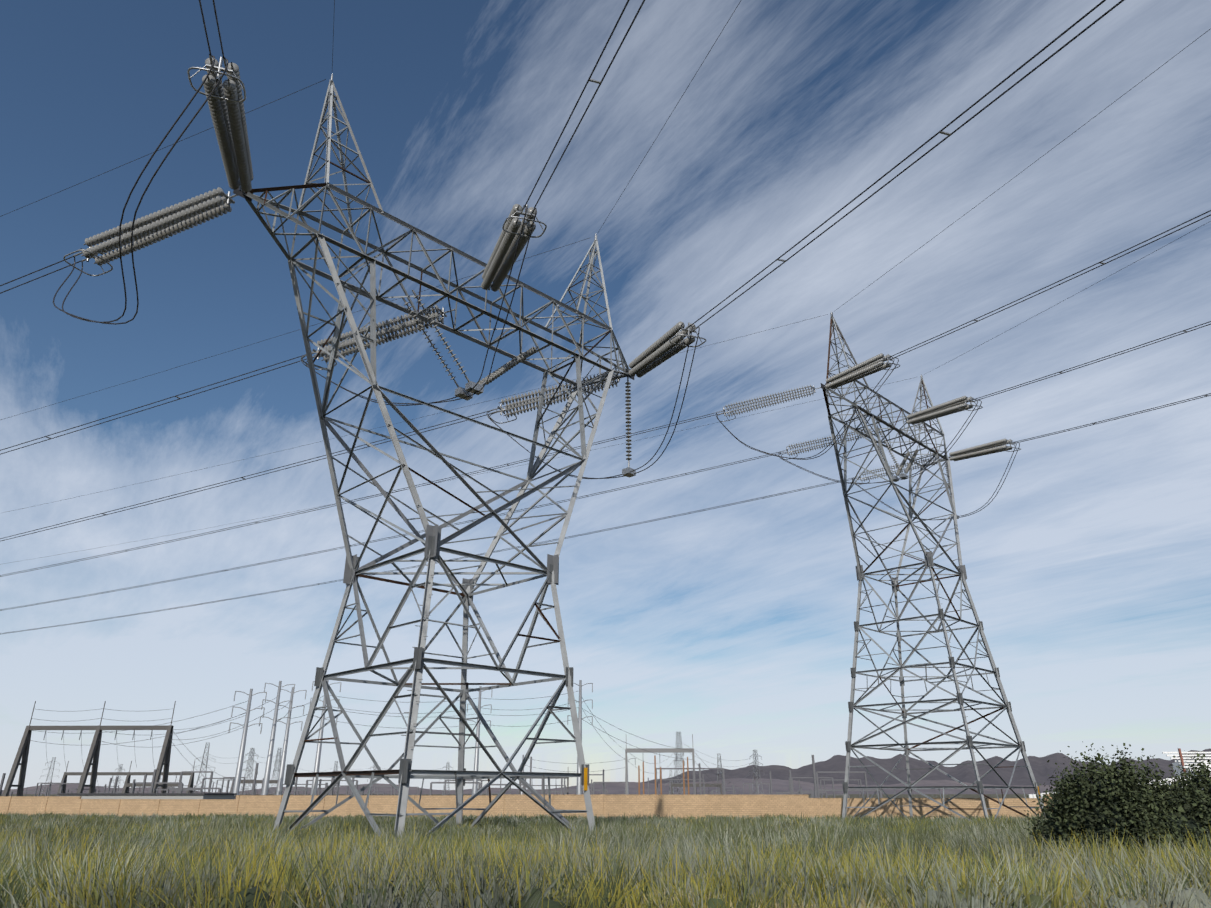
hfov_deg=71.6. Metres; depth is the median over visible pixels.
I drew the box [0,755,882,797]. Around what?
substation equipment
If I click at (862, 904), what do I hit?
grass
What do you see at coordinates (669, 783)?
tower
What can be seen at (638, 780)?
wood pole
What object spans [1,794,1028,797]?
ground
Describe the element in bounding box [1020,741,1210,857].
shrub
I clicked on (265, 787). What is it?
steel pole
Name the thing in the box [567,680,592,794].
steel pole
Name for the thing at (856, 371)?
tower
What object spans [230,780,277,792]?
gantry
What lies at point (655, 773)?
wood pole
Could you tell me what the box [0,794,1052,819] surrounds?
block wall
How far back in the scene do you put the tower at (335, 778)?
660.14 m
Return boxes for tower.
[0,0,1123,839]
[0,29,1210,821]
[40,757,59,795]
[113,764,124,789]
[195,743,214,792]
[239,748,257,794]
[269,748,281,792]
[328,762,337,794]
[367,766,376,794]
[439,762,451,794]
[666,769,673,794]
[673,732,687,794]
[716,754,722,794]
[749,750,763,793]
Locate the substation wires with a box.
[30,691,754,791]
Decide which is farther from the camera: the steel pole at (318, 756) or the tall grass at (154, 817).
the steel pole at (318, 756)
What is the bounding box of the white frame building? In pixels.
[1028,748,1210,797]
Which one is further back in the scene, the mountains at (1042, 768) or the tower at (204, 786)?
the mountains at (1042, 768)
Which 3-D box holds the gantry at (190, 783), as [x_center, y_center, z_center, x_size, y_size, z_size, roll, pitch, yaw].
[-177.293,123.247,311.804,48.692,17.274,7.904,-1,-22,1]
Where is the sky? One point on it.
(1088, 570)
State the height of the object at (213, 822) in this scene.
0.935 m
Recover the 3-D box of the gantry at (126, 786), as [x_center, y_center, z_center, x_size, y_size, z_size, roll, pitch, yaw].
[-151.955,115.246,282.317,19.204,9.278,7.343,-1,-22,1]
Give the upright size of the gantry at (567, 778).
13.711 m
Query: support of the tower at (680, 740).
on the ground at (938, 796)
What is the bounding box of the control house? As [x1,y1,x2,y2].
[57,793,236,798]
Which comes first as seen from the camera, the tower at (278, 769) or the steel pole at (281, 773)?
the steel pole at (281, 773)
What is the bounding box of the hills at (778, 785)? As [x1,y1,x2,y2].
[491,778,1010,793]
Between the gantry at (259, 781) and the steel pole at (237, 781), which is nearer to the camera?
the steel pole at (237, 781)
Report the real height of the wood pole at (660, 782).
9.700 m
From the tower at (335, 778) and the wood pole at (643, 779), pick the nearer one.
the wood pole at (643, 779)
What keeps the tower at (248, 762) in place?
on the ground at (938, 796)
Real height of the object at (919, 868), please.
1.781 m
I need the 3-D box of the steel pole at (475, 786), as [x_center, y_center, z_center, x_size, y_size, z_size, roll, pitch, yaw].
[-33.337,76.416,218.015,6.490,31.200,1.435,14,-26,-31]
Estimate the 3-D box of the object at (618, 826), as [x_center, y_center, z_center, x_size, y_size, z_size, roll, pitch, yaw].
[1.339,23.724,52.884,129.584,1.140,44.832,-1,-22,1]
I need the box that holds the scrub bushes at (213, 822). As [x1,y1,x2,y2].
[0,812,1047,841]
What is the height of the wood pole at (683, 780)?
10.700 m
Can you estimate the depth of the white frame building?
218.42 m
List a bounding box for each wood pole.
[638,766,639,794]
[643,762,644,794]
[654,755,656,794]
[660,767,661,794]
[683,760,684,794]
[687,757,689,794]
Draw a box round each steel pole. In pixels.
[228,689,266,794]
[259,681,294,794]
[276,687,306,794]
[309,680,340,794]
[466,686,491,794]
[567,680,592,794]
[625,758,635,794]
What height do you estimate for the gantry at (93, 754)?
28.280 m
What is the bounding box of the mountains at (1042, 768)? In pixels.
[640,749,1210,785]
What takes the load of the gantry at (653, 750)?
on the ground at (938, 796)
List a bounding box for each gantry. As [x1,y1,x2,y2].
[2,701,175,795]
[56,761,194,795]
[123,782,177,792]
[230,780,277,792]
[519,777,568,794]
[625,734,695,794]
[671,782,721,794]
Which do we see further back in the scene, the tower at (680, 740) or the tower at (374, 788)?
the tower at (374, 788)
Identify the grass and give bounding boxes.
[0,811,1034,823]
[1,841,1210,907]
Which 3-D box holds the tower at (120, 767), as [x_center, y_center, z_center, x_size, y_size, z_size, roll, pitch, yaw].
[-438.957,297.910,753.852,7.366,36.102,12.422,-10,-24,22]
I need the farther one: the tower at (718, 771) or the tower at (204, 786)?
the tower at (718, 771)
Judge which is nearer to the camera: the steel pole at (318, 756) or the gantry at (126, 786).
the steel pole at (318, 756)
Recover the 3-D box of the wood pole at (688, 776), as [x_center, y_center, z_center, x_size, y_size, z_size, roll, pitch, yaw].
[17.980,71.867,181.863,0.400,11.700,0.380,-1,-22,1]
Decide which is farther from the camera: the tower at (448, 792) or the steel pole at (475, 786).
the tower at (448, 792)
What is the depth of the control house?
140.57 m
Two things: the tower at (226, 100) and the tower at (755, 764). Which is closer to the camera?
the tower at (226, 100)
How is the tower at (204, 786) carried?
on the ground at (938, 796)
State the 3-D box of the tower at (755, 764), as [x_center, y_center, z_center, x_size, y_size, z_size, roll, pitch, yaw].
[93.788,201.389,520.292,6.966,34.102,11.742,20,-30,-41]
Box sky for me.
[0,0,1210,791]
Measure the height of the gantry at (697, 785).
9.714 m
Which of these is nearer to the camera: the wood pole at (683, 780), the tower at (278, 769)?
the wood pole at (683, 780)
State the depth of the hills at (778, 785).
8069.87 m

